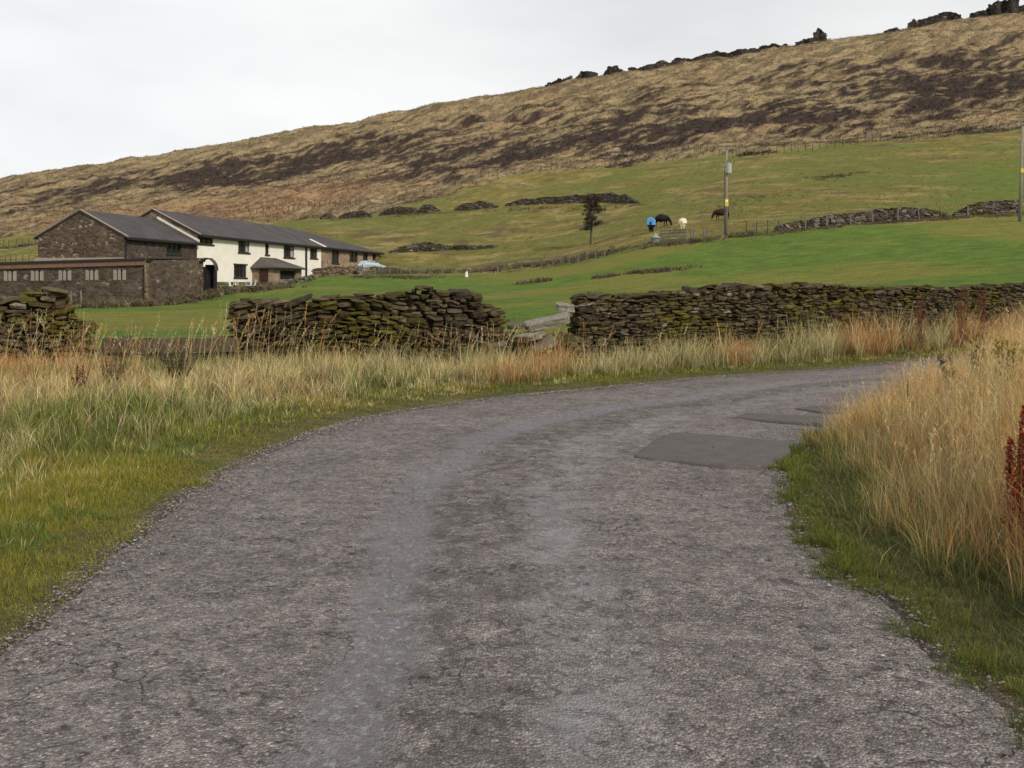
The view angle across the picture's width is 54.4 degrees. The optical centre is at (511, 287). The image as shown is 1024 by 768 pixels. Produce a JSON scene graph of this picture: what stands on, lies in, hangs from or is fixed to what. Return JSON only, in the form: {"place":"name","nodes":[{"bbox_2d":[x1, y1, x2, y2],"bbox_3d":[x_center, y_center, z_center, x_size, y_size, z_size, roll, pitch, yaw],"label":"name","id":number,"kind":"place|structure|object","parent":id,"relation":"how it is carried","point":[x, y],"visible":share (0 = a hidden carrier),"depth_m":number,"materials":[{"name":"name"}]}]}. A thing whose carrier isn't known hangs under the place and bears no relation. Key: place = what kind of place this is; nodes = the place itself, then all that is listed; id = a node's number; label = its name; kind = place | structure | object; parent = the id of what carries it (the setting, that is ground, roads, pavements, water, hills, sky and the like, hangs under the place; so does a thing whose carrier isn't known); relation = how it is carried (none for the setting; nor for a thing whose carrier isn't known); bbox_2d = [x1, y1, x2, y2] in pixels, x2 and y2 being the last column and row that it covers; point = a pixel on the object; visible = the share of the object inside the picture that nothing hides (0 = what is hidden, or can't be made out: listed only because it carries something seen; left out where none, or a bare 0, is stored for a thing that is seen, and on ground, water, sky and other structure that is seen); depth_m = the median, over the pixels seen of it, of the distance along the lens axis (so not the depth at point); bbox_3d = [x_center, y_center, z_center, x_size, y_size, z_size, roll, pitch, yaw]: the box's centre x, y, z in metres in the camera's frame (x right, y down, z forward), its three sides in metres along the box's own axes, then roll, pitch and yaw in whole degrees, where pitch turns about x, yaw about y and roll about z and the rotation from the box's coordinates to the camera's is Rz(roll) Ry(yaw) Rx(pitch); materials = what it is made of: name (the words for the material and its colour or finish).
{"place":"outdoors","nodes":[
{"label":"outdoors","id":0,"kind":"place"},
{"bbox_2d":[0,352,1023,767],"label":"road","id":1,"kind":"structure","parent":0,"point":[684,661],"depth_m":4.67,"materials":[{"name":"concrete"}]},
{"bbox_2d":[634,432,790,469],"bbox_3d":[1.930,1.577,9.631,1.457,0.070,1.754,0,0,28],"label":"road patch","id":2,"kind":"object","parent":1,"relation":"on","point":[725,452],"visible":0.91,"depth_m":9.40,"materials":[{"name":"grey asphalt"}]},
{"bbox_2d":[734,413,835,426],"bbox_3d":[3.256,1.580,11.916,1.122,0.063,0.704,0,0,27],"label":"road patch","id":3,"kind":"object","parent":1,"relation":"on","point":[802,420],"visible":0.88,"depth_m":11.83,"materials":[{"name":"grey asphalt"}]},
{"bbox_2d":[795,405,845,413],"bbox_3d":[3.985,1.581,12.868,0.606,0.063,0.739,0,0,22],"label":"road patch","id":4,"kind":"object","parent":1,"relation":"on","point":[819,408],"visible":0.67,"depth_m":12.78,"materials":[{"name":"grey asphalt"}]},
{"bbox_2d":[0,11,1023,734],"bbox_3d":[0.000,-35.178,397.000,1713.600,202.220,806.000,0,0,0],"label":"ground","id":5,"kind":"structure","parent":0,"point":[846,263],"depth_m":176.10,"materials":[{"name":"green plant"}]},
{"bbox_2d":[0,287,98,367],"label":"stone wall","id":6,"kind":"structure","parent":5,"relation":"on","point":[58,300],"depth_m":17.56,"materials":[{"name":"stone"}]},
{"bbox_2d":[70,290,88,303],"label":"wire fence","id":7,"kind":"object","parent":5,"relation":"on","point":[80,293],"visible":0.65,"depth_m":77.42,"materials":[{"name":"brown wood"}]},
{"bbox_2d":[70,364,90,389],"bbox_3d":[-5.893,1.257,13.592,0.353,0.467,0.340,0,0,0],"label":"grass tuft","id":8,"kind":"object","parent":5,"relation":"on","point":[83,378],"visible":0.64,"depth_m":13.58,"materials":[{"name":"beige plant"}]},
{"bbox_2d":[0,258,212,302],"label":"outbuilding","id":9,"kind":"structure","parent":5,"relation":"on","point":[103,279],"depth_m":78.45,"materials":[{"name":"stone"}]},
{"bbox_2d":[4,271,16,280],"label":"window","id":10,"kind":"structure","parent":9,"relation":"in","point":[8,275],"depth_m":80.20,"materials":[{"name":"glass"}]},
{"bbox_2d":[31,271,43,280],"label":"window","id":11,"kind":"structure","parent":9,"relation":"in","point":[35,275],"depth_m":79.46,"materials":[{"name":"glass"}]},
{"bbox_2d":[59,270,70,279],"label":"window","id":12,"kind":"structure","parent":9,"relation":"in","point":[63,275],"depth_m":78.68,"materials":[{"name":"glass"}]},
{"bbox_2d":[86,270,97,279],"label":"window","id":13,"kind":"structure","parent":9,"relation":"in","point":[90,274],"depth_m":77.97,"materials":[{"name":"glass"}]},
{"bbox_2d":[113,270,125,279],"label":"window","id":14,"kind":"structure","parent":9,"relation":"in","point":[117,274],"depth_m":77.22,"materials":[{"name":"glass"}]},
{"bbox_2d":[99,351,128,389],"bbox_3d":[-5.692,1.198,14.201,0.428,0.586,0.454,0,0,-31],"label":"grass tuft","id":15,"kind":"object","parent":5,"relation":"on","point":[114,369],"visible":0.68,"depth_m":14.15,"materials":[{"name":"beige plant"}]},
{"bbox_2d":[33,209,200,280],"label":"stone barn","id":16,"kind":"structure","parent":5,"relation":"on","point":[80,234],"depth_m":86.80,"materials":[{"name":"brown stone"}]},
{"bbox_2d":[166,243,182,255],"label":"window","id":17,"kind":"structure","parent":16,"relation":"in","point":[172,249],"depth_m":93.10,"materials":[{"name":"black glass"}]},
{"bbox_2d":[101,336,238,367],"bbox_3d":[-6.350,1.300,18.547,2.500,0.800,0.357,0,0,0],"label":"sleeper barrier","id":18,"kind":"object","parent":5,"relation":"on","point":[182,342],"visible":0.43,"depth_m":18.43,"materials":[{"name":"brown wood"}]},
{"bbox_2d":[103,352,241,364],"bbox_3d":[-6.302,1.431,18.988,2.705,0.551,1.276,0,0,0],"label":"rubble heap","id":19,"kind":"object","parent":5,"relation":"on","point":[168,353],"visible":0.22,"depth_m":18.65,"materials":[{"name":"stone"}]},
{"bbox_2d":[157,351,198,386],"bbox_3d":[-5.056,1.209,14.965,0.520,0.559,0.577,0,0,-42],"label":"grass tuft","id":20,"kind":"object","parent":5,"relation":"on","point":[180,365],"visible":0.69,"depth_m":14.95,"materials":[{"name":"plant"}]},
{"bbox_2d":[145,259,217,299],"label":"stone annexe","id":21,"kind":"structure","parent":5,"relation":"on","point":[207,276],"depth_m":89.11,"materials":[{"name":"stone"}]},
{"bbox_2d":[205,265,213,290],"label":"door","id":22,"kind":"structure","parent":21,"relation":"in","point":[210,268],"depth_m":89.73,"materials":[{"name":"black wood"}]},
{"bbox_2d":[218,282,273,288],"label":"stone wall","id":23,"kind":"structure","parent":5,"relation":"on","point":[236,286],"depth_m":92.50,"materials":[{"name":"grey stone"}]},
{"bbox_2d":[138,208,384,284],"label":"farmhouse","id":24,"kind":"object","parent":5,"relation":"on","point":[241,251],"visible":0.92,"depth_m":109.09,"materials":[{"name":"paint"}]},
{"bbox_2d":[198,238,214,245],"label":"window","id":25,"kind":"structure","parent":24,"relation":"in","point":[203,241],"depth_m":98.93,"materials":[{"name":"black glass"}]},
{"bbox_2d":[233,263,247,278],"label":"window","id":26,"kind":"structure","parent":24,"relation":"in","point":[239,269],"depth_m":105.62,"materials":[{"name":"black glass"}]},
{"bbox_2d":[238,241,250,253],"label":"window","id":27,"kind":"structure","parent":24,"relation":"in","point":[243,247],"depth_m":106.58,"materials":[{"name":"black glass"}]},
{"bbox_2d":[265,244,269,255],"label":"window","id":28,"kind":"structure","parent":24,"relation":"in","point":[266,245],"depth_m":111.75,"materials":[{"name":"black glass"}]},
{"bbox_2d":[283,246,295,258],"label":"window","id":29,"kind":"structure","parent":24,"relation":"in","point":[288,250],"depth_m":117.49,"materials":[{"name":"black glass"}]},
{"bbox_2d":[310,248,318,259],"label":"window","id":30,"kind":"structure","parent":24,"relation":"in","point":[313,252],"depth_m":124.51,"materials":[{"name":"black glass"}]},
{"bbox_2d":[331,250,339,264],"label":"window","id":31,"kind":"structure","parent":24,"relation":"in","point":[334,253],"depth_m":130.97,"materials":[{"name":"black glass"}]},
{"bbox_2d":[350,252,356,262],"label":"window","id":32,"kind":"structure","parent":24,"relation":"in","point":[353,255],"depth_m":137.72,"materials":[{"name":"black glass"}]},
{"bbox_2d":[273,274,315,285],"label":"stone wall","id":33,"kind":"structure","parent":5,"relation":"on","point":[301,279],"depth_m":109.58,"materials":[{"name":"grey stone"}]},
{"bbox_2d":[250,197,355,215],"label":"wire fence","id":34,"kind":"object","parent":5,"relation":"on","point":[303,206],"visible":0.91,"depth_m":240.99,"materials":[{"name":"brown wood"}]},
{"bbox_2d":[320,213,335,219],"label":"stone wall","id":35,"kind":"structure","parent":5,"relation":"on","point":[327,216],"depth_m":215.02,"materials":[{"name":"grey stone"}]},
{"bbox_2d":[311,266,359,277],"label":"stone wall","id":36,"kind":"structure","parent":5,"relation":"on","point":[328,271],"depth_m":121.84,"materials":[{"name":"grey stone"}]},
{"bbox_2d":[338,211,371,218],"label":"stone wall","id":37,"kind":"structure","parent":5,"relation":"on","point":[356,214],"depth_m":209.61,"materials":[{"name":"grey stone"}]},
{"bbox_2d":[223,285,518,365],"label":"stone wall","id":38,"kind":"structure","parent":5,"relation":"on","point":[361,315],"depth_m":18.34,"materials":[{"name":"stone"}]},
{"bbox_2d":[356,261,385,267],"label":"parked car","id":39,"kind":"object","parent":5,"relation":"on","point":[361,264],"visible":0.5,"depth_m":129.50,"materials":[{"name":"white paint"}]},
{"bbox_2d":[355,266,399,274],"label":"stone wall","id":40,"kind":"structure","parent":5,"relation":"on","point":[367,270],"depth_m":127.36,"materials":[{"name":"grey stone"}]},
{"bbox_2d":[378,206,417,215],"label":"stone wall","id":41,"kind":"structure","parent":5,"relation":"on","point":[398,210],"depth_m":203.41,"materials":[{"name":"grey stone"}]},
{"bbox_2d":[389,242,452,252],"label":"rubble heap","id":42,"kind":"object","parent":5,"relation":"on","point":[423,247],"visible":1,"depth_m":149.51,"materials":[{"name":"grey stone"}]},
{"bbox_2d":[417,204,439,212],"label":"stone wall","id":43,"kind":"structure","parent":5,"relation":"on","point":[426,208],"depth_m":199.58,"materials":[{"name":"grey stone"}]},
{"bbox_2d":[453,239,468,245],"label":"timber pile","id":44,"kind":"object","parent":5,"relation":"on","point":[461,242],"visible":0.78,"depth_m":148.62,"materials":[{"name":"brown wood"}]},
{"bbox_2d":[451,245,497,249],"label":"rubble heap","id":45,"kind":"object","parent":5,"relation":"on","point":[466,247],"visible":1,"depth_m":145.62,"materials":[{"name":"grey stone"}]},
{"bbox_2d":[454,201,498,210],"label":"stone wall","id":46,"kind":"structure","parent":5,"relation":"on","point":[476,205],"depth_m":193.86,"materials":[{"name":"grey stone"}]},
{"bbox_2d":[375,247,604,275],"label":"wire fence","id":47,"kind":"object","parent":5,"relation":"on","point":[430,267],"visible":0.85,"depth_m":114.42,"materials":[{"name":"brown wood"}]},
{"bbox_2d":[0,301,1018,444],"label":"seeding grass","id":48,"kind":"structure","parent":5,"relation":"on","point":[130,346],"depth_m":17.00,"materials":[{"name":"beige plant"}]},
{"bbox_2d":[0,149,1022,308],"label":"scrub","id":49,"kind":"object","parent":5,"relation":"on","point":[193,298],"visible":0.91,"depth_m":97.58,"materials":[{"name":"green plant"}]},
{"bbox_2d":[0,300,1023,653],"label":"verge grass","id":50,"kind":"structure","parent":5,"relation":"on","point":[64,476],"depth_m":13.09,"materials":[{"name":"green plant"}]},
{"bbox_2d":[0,11,1023,237],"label":"moor grass","id":51,"kind":"structure","parent":5,"relation":"on","point":[408,200],"depth_m":296.74,"materials":[{"name":"brown plant"}]},
{"bbox_2d":[0,131,1023,334],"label":"pasture tussocks","id":52,"kind":"object","parent":5,"relation":"on","point":[156,309],"visible":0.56,"depth_m":134.08,"materials":[{"name":"green plant"}]},
{"bbox_2d":[507,332,584,364],"bbox_3d":[0.603,1.251,19.046,1.623,0.828,1.648,0,0,0],"label":"rubble heap","id":53,"kind":"object","parent":5,"relation":"on","point":[572,340],"visible":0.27,"depth_m":18.66,"materials":[{"name":"stone"}]},
{"bbox_2d":[507,322,526,328],"bbox_3d":[0.092,0.716,19.002,0.393,0.133,0.460,0,0,0],"label":"fallen slab","id":54,"kind":"object","parent":53,"relation":"on","point":[514,326],"depth_m":18.80,"materials":[{"name":"stone"}]},
{"bbox_2d":[511,330,544,343],"bbox_3d":[0.297,0.910,18.697,0.631,0.266,0.441,0,0,19],"label":"fallen slab","id":55,"kind":"object","parent":53,"relation":"on","point":[540,334],"depth_m":18.55,"materials":[{"name":"stone"}]},
{"bbox_2d":[524,312,569,331],"bbox_3d":[0.669,0.638,18.896,0.880,0.374,0.490,0,0,0],"label":"fallen slab","id":56,"kind":"object","parent":55,"relation":"on","point":[552,321],"depth_m":18.71,"materials":[{"name":"stone"}]},
{"bbox_2d":[528,334,557,353],"bbox_3d":[0.583,1.042,18.595,0.511,0.369,0.380,0,0,-16],"label":"fallen slab","id":57,"kind":"object","parent":53,"relation":"on","point":[547,340],"depth_m":18.50,"materials":[{"name":"stone"}]},
{"bbox_2d":[545,76,572,86],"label":"stone wall","id":58,"kind":"structure","parent":5,"relation":"on","point":[557,81],"depth_m":388.92,"materials":[{"name":"grey stone"}]},
{"bbox_2d":[505,192,638,205],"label":"stone wall","id":59,"kind":"structure","parent":5,"relation":"on","point":[612,197],"depth_m":181.56,"materials":[{"name":"grey stone"}]},
{"bbox_2d":[576,71,597,78],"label":"stone wall","id":60,"kind":"structure","parent":5,"relation":"on","point":[583,74],"depth_m":388.96,"materials":[{"name":"grey stone"}]},
{"bbox_2d":[579,192,606,244],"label":"hawthorn tree","id":61,"kind":"object","parent":5,"relation":"on","point":[591,215],"visible":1,"depth_m":128.00,"materials":[{"name":"green plant"}]},
{"bbox_2d":[463,144,739,181],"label":"wire fence","id":62,"kind":"object","parent":5,"relation":"on","point":[621,155],"visible":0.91,"depth_m":241.60,"materials":[{"name":"brown wood"}]},
{"bbox_2d":[603,65,622,74],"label":"stone wall","id":63,"kind":"structure","parent":5,"relation":"on","point":[613,69],"depth_m":382.04,"materials":[{"name":"grey stone"}]},
{"bbox_2d":[646,217,655,231],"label":"horse","id":64,"kind":"object","parent":5,"relation":"on","point":[651,222],"visible":0.98,"depth_m":120.26},
{"bbox_2d":[650,231,660,242],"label":"feed hopper","id":65,"kind":"object","parent":5,"relation":"on","point":[655,238],"visible":0.93,"depth_m":104.18,"materials":[{"name":"white plastic"}]},
{"bbox_2d":[628,57,693,70],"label":"stone wall","id":66,"kind":"structure","parent":5,"relation":"on","point":[661,63],"depth_m":384.54,"materials":[{"name":"grey stone"}]},
{"bbox_2d":[653,214,671,226],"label":"horse","id":67,"kind":"object","parent":5,"relation":"on","point":[661,218],"visible":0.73,"depth_m":124.61},
{"bbox_2d":[661,228,687,241],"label":"field gate","id":68,"kind":"structure","parent":5,"relation":"on","point":[677,233],"depth_m":99.16,"materials":[{"name":"grey wood"}]},
{"bbox_2d":[678,218,686,230],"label":"horse","id":69,"kind":"object","parent":5,"relation":"on","point":[682,222],"visible":0.84,"depth_m":113.15},
{"bbox_2d":[690,228,694,238],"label":"gate post","id":70,"kind":"object","parent":5,"relation":"on","point":[691,230],"visible":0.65,"depth_m":100.23,"materials":[{"name":"grey wood"}]},
{"bbox_2d":[711,208,728,219],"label":"horse","id":71,"kind":"object","parent":5,"relation":"on","point":[720,212],"visible":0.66,"depth_m":119.50},
{"bbox_2d":[717,145,736,234],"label":"utility pole","id":72,"kind":"object","parent":5,"relation":"on","point":[728,167],"visible":0.98,"depth_m":98.38,"materials":[{"name":"brown wood"}]},
{"bbox_2d":[693,43,787,60],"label":"stone wall","id":73,"kind":"structure","parent":5,"relation":"on","point":[735,52],"depth_m":386.98,"materials":[{"name":"grey stone"}]},
{"bbox_2d":[746,220,778,233],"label":"wire fence","id":74,"kind":"object","parent":5,"relation":"on","point":[760,223],"visible":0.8,"depth_m":96.61,"materials":[{"name":"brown wood"}]},
{"bbox_2d":[566,282,1023,364],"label":"stone wall","id":75,"kind":"structure","parent":5,"relation":"on","point":[707,308],"depth_m":21.86,"materials":[{"name":"grey stone"}]},
{"bbox_2d":[555,302,574,311],"bbox_3d":[1.035,0.372,19.401,0.381,0.201,0.442,0,0,0],"label":"fallen slab","id":76,"kind":"object","parent":75,"relation":"on","point":[565,307],"depth_m":19.23,"materials":[{"name":"stone"}]},
{"bbox_2d":[795,38,814,44],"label":"stone wall","id":77,"kind":"structure","parent":5,"relation":"on","point":[807,40],"depth_m":385.87,"materials":[{"name":"grey stone"}]},
{"bbox_2d":[813,28,826,41],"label":"stone wall","id":78,"kind":"structure","parent":5,"relation":"on","point":[819,34],"depth_m":386.79,"materials":[{"name":"grey stone"}]},
{"bbox_2d":[773,207,950,231],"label":"stone wall","id":79,"kind":"structure","parent":5,"relation":"on","point":[887,214],"depth_m":100.05,"materials":[{"name":"grey stone"}]},
{"bbox_2d":[746,122,1020,155],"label":"wire fence","id":80,"kind":"object","parent":5,"relation":"on","point":[872,139],"visible":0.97,"depth_m":210.83,"materials":[{"name":"brown wood"}]},
{"bbox_2d":[753,200,1017,231],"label":"wire fence","id":81,"kind":"object","parent":5,"relation":"on","point":[872,216],"visible":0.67,"depth_m":100.27,"materials":[{"name":"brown wood"}]},
{"bbox_2d":[884,27,899,32],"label":"stone wall","id":82,"kind":"structure","parent":5,"relation":"on","point":[892,29],"depth_m":391.34,"materials":[{"name":"grey stone"}]},
{"bbox_2d":[762,404,1023,750],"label":"bank turf","id":83,"kind":"structure","parent":5,"relation":"on","point":[807,461],"depth_m":5.63,"materials":[{"name":"green plant"}]},
{"bbox_2d":[792,301,1023,610],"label":"golden grass","id":84,"kind":"structure","parent":5,"relation":"on","point":[977,423],"depth_m":7.51,"materials":[{"name":"beige plant"}]},
{"bbox_2d":[905,384,913,422],"bbox_3d":[3.837,1.202,9.624,0.219,0.654,0.235,0,0,-40],"label":"thistle","id":85,"kind":"object","parent":5,"relation":"on","point":[907,389],"visible":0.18,"depth_m":9.63,"materials":[{"name":"plant"}]},
{"bbox_2d":[907,19,918,27],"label":"stone wall","id":86,"kind":"structure","parent":5,"relation":"on","point":[913,23],"depth_m":390.60,"materials":[{"name":"grey stone"}]},
{"bbox_2d":[917,298,925,349],"bbox_3d":[9.645,0.852,23.489,0.369,1.302,0.341,0,0,-39],"label":"dock plant","id":87,"kind":"object","parent":5,"relation":"on","point":[920,325],"visible":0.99,"depth_m":23.48,"materials":[{"name":"brown plant"}]},
{"bbox_2d":[917,12,960,26],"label":"stone wall","id":88,"kind":"structure","parent":5,"relation":"on","point":[942,16],"depth_m":389.55,"materials":[{"name":"grey stone"}]},
{"bbox_2d":[928,343,985,399],"bbox_3d":[4.611,0.981,10.213,0.529,0.835,0.584,0,0,-39],"label":"thistle","id":89,"kind":"object","parent":5,"relation":"on","point":[949,357],"visible":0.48,"depth_m":10.23,"materials":[{"name":"brown plant"}]},
{"bbox_2d":[957,286,968,347],"bbox_3d":[10.952,0.708,24.217,0.309,1.498,0.389,0,0,0],"label":"dock plant","id":90,"kind":"object","parent":5,"relation":"on","point":[961,317],"visible":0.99,"depth_m":24.20,"materials":[{"name":"brown plant"}]},
{"bbox_2d":[969,8,988,17],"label":"stone wall","id":91,"kind":"structure","parent":5,"relation":"on","point":[980,13],"depth_m":384.46,"materials":[{"name":"grey stone"}]},
{"bbox_2d":[977,289,987,343],"bbox_3d":[11.804,0.705,24.997,0.371,1.439,0.321,0,0,-37],"label":"dock plant","id":92,"kind":"object","parent":5,"relation":"on","point":[982,317],"visible":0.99,"depth_m":25.01,"materials":[{"name":"brown plant"}]},
{"bbox_2d":[952,200,1022,216],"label":"stone wall","id":93,"kind":"structure","parent":5,"relation":"on","point":[1000,207],"depth_m":101.72,"materials":[{"name":"grey stone"}]},
{"bbox_2d":[987,0,1019,15],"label":"stone wall","id":94,"kind":"structure","parent":5,"relation":"on","point":[998,7],"depth_m":382.26,"materials":[{"name":"grey stone"}]},
{"bbox_2d":[988,338,1023,396],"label":"ragwort","id":95,"kind":"object","parent":5,"relation":"on","point":[1008,352],"visible":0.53,"depth_m":9.08,"materials":[{"name":"beige plant"}]},
{"bbox_2d":[997,404,1023,558],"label":"dock plant","id":96,"kind":"object","parent":5,"relation":"on","point":[1019,457],"visible":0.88,"depth_m":5.59,"materials":[{"name":"brown plant"}]},
{"bbox_2d":[1015,120,1023,221],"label":"utility pole","id":97,"kind":"object","parent":5,"relation":"on","point":[1021,178],"visible":0.89,"depth_m":92.64,"materials":[{"name":"wood"}]},
{"bbox_2d":[0,0,1023,177],"label":"sky","id":98,"kind":"structure","parent":0,"point":[82,82],"materials":[{"name":"white"}]}
]}

